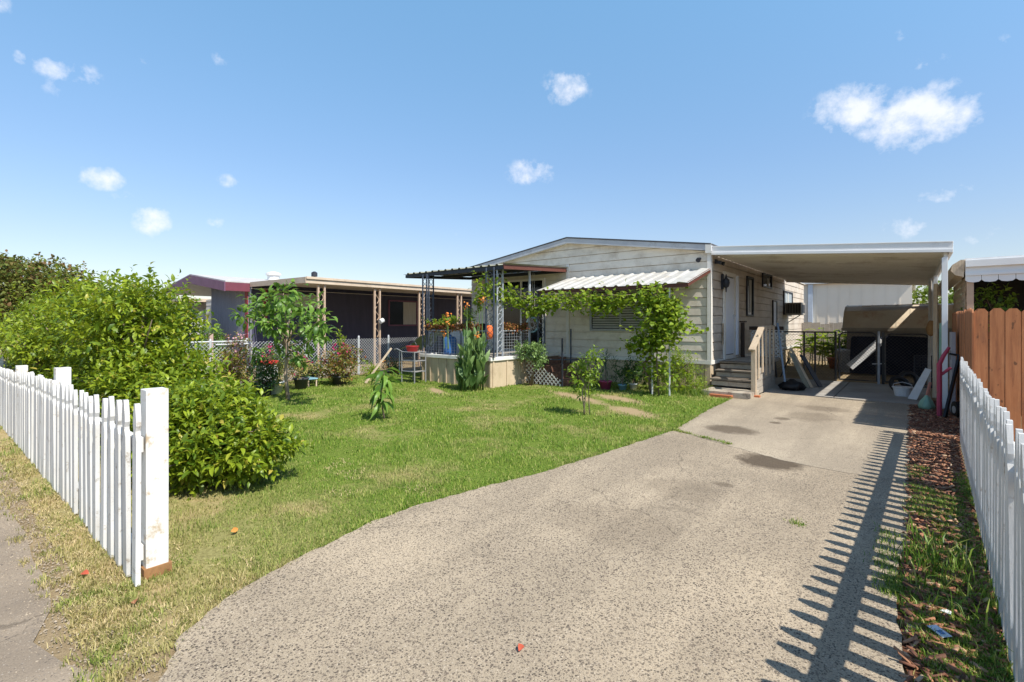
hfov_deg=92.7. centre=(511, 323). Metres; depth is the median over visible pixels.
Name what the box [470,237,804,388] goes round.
mobile home
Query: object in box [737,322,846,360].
wooden fence
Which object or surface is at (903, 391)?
plastic tub
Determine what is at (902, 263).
carport
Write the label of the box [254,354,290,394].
potted shrub
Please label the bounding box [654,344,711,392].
corner shrub
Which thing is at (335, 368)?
flowering shrub
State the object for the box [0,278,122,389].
citrus bush
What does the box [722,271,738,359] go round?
side door
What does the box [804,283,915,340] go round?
warehouse
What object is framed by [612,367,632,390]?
potted fern
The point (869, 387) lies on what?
carport slab
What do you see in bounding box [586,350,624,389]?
potted palm
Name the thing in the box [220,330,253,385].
flowering bush
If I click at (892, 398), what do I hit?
carport slab
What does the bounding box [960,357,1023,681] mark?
picket fence
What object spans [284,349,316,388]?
potted shrub
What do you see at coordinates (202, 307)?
pale house
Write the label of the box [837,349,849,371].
panel
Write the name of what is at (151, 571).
post stub
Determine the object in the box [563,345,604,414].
citrus sapling
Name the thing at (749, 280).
narrow window
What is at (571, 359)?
pipe handrail
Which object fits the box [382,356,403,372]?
flowering bush
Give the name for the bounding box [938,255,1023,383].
patio cover
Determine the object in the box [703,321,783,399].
side stoop
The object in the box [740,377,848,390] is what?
carport slab
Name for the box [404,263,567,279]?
porch awning
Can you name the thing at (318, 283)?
patio roof
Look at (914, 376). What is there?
old tyre
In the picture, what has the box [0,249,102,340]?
broad tree
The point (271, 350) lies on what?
flowering bush
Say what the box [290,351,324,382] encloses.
flowering bush
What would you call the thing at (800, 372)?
leaning board
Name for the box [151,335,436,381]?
chain link fence
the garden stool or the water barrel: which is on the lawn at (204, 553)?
the garden stool
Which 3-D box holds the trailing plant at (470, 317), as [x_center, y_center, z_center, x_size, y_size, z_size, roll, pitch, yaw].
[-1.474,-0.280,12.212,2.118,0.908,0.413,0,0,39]
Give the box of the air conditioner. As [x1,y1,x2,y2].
[785,302,804,322]
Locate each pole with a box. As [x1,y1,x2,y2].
[777,323,786,389]
[939,323,941,358]
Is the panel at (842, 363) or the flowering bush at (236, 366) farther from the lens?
the panel at (842, 363)
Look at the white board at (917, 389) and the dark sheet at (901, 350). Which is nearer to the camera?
the white board at (917, 389)
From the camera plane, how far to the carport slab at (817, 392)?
10.60 m
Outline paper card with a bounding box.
[927,625,951,637]
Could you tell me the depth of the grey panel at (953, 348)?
7.99 m
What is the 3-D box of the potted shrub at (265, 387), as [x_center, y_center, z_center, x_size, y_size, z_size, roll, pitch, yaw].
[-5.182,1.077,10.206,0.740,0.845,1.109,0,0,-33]
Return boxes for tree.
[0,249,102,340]
[228,278,337,399]
[912,280,955,303]
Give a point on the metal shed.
(897, 318)
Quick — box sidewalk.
[0,488,109,681]
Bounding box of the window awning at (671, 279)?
[536,268,709,394]
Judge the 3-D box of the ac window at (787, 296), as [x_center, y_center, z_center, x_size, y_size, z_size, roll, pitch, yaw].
[10.023,-0.725,17.706,0.038,0.850,1.600,0,0,39]
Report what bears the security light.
attached to the mobile home
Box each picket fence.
[0,356,168,586]
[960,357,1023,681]
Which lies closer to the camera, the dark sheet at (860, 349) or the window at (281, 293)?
the dark sheet at (860, 349)
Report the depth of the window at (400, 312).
21.43 m
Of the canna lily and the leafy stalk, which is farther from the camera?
the leafy stalk
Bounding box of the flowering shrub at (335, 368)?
[311,342,365,384]
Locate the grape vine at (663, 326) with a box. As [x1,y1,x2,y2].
[468,270,708,395]
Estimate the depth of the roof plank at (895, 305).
14.74 m
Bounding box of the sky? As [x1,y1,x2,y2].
[0,0,1023,313]
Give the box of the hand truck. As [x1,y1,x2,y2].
[936,347,959,417]
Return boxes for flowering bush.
[213,349,251,385]
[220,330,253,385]
[256,343,290,376]
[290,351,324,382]
[361,358,380,375]
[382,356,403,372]
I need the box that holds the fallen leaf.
[518,643,523,650]
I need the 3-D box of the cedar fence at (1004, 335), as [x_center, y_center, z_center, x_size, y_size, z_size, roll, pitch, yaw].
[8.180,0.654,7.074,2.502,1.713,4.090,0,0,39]
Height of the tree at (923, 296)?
4.294 m
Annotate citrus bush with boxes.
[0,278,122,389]
[8,259,239,449]
[125,371,314,500]
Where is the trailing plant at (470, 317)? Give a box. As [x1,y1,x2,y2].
[426,293,484,328]
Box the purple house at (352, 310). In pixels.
[163,271,471,365]
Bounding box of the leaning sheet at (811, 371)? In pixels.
[800,354,822,386]
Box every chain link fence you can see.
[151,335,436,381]
[764,331,836,380]
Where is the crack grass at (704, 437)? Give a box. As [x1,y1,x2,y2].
[671,428,731,443]
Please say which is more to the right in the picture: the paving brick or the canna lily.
the paving brick
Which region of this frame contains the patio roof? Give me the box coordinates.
[250,276,471,371]
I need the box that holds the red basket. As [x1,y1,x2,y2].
[406,340,418,351]
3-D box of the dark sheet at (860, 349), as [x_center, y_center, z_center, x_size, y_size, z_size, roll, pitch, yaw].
[10.419,0.930,14.371,0.760,1.074,0.534,0,0,39]
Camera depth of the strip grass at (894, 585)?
2.64 m
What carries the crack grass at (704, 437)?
on the driveway far slab at (861, 437)
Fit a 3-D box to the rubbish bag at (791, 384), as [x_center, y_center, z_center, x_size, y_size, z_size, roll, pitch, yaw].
[6.216,1.357,10.834,0.549,0.250,0.608,0,0,18]
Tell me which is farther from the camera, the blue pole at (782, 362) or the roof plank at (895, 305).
the roof plank at (895, 305)
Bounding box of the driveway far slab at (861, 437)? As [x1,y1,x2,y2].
[679,392,914,480]
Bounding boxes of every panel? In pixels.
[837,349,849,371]
[950,332,955,411]
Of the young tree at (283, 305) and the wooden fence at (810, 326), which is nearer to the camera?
the young tree at (283, 305)
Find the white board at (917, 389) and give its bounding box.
[908,368,930,399]
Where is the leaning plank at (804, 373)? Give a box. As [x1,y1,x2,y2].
[790,348,812,387]
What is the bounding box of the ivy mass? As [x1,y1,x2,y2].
[150,298,207,355]
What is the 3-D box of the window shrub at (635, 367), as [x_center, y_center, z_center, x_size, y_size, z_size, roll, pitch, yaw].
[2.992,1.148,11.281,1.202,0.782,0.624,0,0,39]
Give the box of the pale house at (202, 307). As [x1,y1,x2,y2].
[167,298,208,354]
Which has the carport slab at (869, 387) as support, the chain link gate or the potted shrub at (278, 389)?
the chain link gate
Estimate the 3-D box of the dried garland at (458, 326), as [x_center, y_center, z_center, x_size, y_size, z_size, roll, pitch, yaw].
[-1.465,0.108,12.119,2.023,0.388,0.216,0,0,39]
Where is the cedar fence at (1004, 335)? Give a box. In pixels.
[952,308,1023,441]
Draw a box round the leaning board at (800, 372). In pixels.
[789,353,809,387]
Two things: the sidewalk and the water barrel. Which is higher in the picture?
the water barrel
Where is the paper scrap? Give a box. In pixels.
[940,609,951,614]
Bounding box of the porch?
[419,267,558,387]
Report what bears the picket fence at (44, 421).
on the lawn at (204, 553)
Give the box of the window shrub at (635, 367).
[619,356,667,387]
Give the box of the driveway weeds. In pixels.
[783,517,807,526]
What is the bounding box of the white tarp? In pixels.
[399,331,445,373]
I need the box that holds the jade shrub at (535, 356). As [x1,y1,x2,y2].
[512,337,549,385]
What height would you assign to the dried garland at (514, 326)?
0.372 m
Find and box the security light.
[715,259,724,265]
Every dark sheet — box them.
[849,336,881,374]
[886,336,927,376]
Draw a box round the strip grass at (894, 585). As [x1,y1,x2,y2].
[862,463,1014,681]
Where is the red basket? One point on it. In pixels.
(412, 348)
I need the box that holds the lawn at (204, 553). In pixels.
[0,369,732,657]
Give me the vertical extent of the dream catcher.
1.572 m
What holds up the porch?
on the lawn at (204, 553)
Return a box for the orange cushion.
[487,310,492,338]
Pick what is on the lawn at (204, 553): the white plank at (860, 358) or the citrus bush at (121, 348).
the citrus bush at (121, 348)
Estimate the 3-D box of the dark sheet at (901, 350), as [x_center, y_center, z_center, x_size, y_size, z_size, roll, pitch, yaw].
[11.146,0.911,13.776,1.040,1.111,0.534,0,0,39]
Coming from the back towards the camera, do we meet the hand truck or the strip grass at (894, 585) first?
the hand truck
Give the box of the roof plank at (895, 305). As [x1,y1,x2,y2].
[862,303,938,306]
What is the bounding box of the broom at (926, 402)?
[918,382,934,409]
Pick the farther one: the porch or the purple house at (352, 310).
the purple house at (352, 310)
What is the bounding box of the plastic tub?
[892,382,913,396]
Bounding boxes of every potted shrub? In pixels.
[246,357,282,396]
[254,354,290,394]
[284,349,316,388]
[626,370,640,389]
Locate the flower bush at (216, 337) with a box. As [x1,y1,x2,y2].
[196,323,226,360]
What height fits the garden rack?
0.855 m
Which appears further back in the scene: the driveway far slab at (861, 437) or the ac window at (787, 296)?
the ac window at (787, 296)
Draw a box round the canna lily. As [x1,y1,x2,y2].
[440,296,489,391]
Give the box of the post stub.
[141,559,171,579]
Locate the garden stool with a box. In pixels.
[307,377,317,386]
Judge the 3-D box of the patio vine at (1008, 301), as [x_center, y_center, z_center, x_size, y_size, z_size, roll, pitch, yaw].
[8.655,0.376,8.844,0.882,2.324,0.764,0,0,23]
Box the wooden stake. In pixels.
[365,348,391,382]
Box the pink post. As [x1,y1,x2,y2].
[208,333,212,366]
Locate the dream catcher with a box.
[526,287,536,332]
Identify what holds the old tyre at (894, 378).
on the carport slab at (869, 387)
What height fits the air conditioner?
0.732 m
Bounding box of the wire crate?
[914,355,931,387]
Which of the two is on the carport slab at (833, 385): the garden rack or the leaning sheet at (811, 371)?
the leaning sheet at (811, 371)
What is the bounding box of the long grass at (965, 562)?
[887,515,1012,665]
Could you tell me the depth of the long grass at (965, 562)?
2.91 m
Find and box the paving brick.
[709,393,732,397]
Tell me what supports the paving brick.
on the lawn at (204, 553)
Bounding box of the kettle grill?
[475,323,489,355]
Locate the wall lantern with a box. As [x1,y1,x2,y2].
[721,274,729,291]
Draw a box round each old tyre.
[888,376,910,389]
[898,371,918,386]
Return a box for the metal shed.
[841,303,955,377]
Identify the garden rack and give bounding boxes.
[394,348,425,382]
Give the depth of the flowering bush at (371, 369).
13.95 m
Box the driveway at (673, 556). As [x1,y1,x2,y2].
[158,431,911,681]
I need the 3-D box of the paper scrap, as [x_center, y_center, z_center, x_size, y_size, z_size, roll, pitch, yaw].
[2.215,1.466,2.486,0.035,0.007,0.043,0,0,-30]
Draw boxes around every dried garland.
[424,320,481,334]
[503,322,530,334]
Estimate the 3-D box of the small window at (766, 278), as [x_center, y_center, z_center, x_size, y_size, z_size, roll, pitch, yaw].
[7.917,-1.310,15.133,0.038,0.440,1.250,0,0,39]
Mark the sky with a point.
(363, 140)
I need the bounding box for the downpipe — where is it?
[206,299,210,344]
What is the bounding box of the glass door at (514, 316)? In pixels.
[501,277,545,351]
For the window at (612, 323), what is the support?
in the mobile home
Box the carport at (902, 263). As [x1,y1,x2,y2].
[711,241,953,409]
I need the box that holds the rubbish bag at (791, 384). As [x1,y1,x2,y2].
[778,379,805,389]
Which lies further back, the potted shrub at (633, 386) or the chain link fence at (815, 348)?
the chain link fence at (815, 348)
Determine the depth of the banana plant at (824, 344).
17.32 m
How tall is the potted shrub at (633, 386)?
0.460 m
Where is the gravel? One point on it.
(25, 556)
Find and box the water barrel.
[437,335,456,354]
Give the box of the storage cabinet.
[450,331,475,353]
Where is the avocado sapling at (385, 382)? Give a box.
[364,367,405,418]
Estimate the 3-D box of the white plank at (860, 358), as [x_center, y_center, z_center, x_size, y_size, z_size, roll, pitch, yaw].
[10.198,0.838,14.141,1.010,1.031,0.098,0,0,19]
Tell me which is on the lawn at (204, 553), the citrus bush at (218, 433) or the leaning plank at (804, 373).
the citrus bush at (218, 433)
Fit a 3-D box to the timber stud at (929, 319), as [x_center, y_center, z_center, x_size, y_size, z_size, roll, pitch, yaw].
[9.250,0.250,10.812,0.084,2.500,0.050,0,0,-29]
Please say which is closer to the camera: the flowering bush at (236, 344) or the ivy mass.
the flowering bush at (236, 344)
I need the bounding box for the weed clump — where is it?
[654,384,708,396]
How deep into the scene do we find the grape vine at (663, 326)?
10.26 m
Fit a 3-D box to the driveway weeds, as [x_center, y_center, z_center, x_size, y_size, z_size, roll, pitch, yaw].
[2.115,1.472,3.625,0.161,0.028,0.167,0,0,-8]
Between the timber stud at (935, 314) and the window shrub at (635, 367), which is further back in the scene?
the window shrub at (635, 367)
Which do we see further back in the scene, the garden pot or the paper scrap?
the garden pot
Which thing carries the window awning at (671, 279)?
attached to the mobile home
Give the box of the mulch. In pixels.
[893,404,1008,681]
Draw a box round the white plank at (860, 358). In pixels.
[844,339,881,369]
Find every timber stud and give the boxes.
[927,278,931,390]
[932,284,937,397]
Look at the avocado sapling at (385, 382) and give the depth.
7.58 m
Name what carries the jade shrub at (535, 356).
on the lawn at (204, 553)
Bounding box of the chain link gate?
[839,331,927,384]
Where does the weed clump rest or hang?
on the lawn at (204, 553)
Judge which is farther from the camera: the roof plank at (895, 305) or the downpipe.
the downpipe
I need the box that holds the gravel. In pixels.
[0,453,172,681]
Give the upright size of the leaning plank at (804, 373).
0.907 m
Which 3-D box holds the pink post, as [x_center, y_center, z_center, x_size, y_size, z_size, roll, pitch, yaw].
[-7.393,0.875,11.982,0.080,1.250,0.080,0,0,39]
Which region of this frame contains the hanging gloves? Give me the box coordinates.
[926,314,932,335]
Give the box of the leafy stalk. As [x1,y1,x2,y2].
[336,326,348,370]
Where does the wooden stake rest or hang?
on the lawn at (204, 553)
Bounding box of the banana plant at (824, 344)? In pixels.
[792,327,846,365]
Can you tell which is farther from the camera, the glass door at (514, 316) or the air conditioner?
the air conditioner
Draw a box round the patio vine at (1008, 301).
[961,282,1021,331]
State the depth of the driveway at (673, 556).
2.74 m
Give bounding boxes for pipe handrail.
[547,359,605,369]
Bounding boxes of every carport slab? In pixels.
[724,386,839,397]
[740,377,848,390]
[834,391,930,404]
[841,382,930,396]
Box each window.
[272,292,316,309]
[388,300,417,325]
[590,289,654,330]
[746,276,753,316]
[762,272,771,288]
[783,290,792,314]
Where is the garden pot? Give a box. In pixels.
[827,357,834,368]

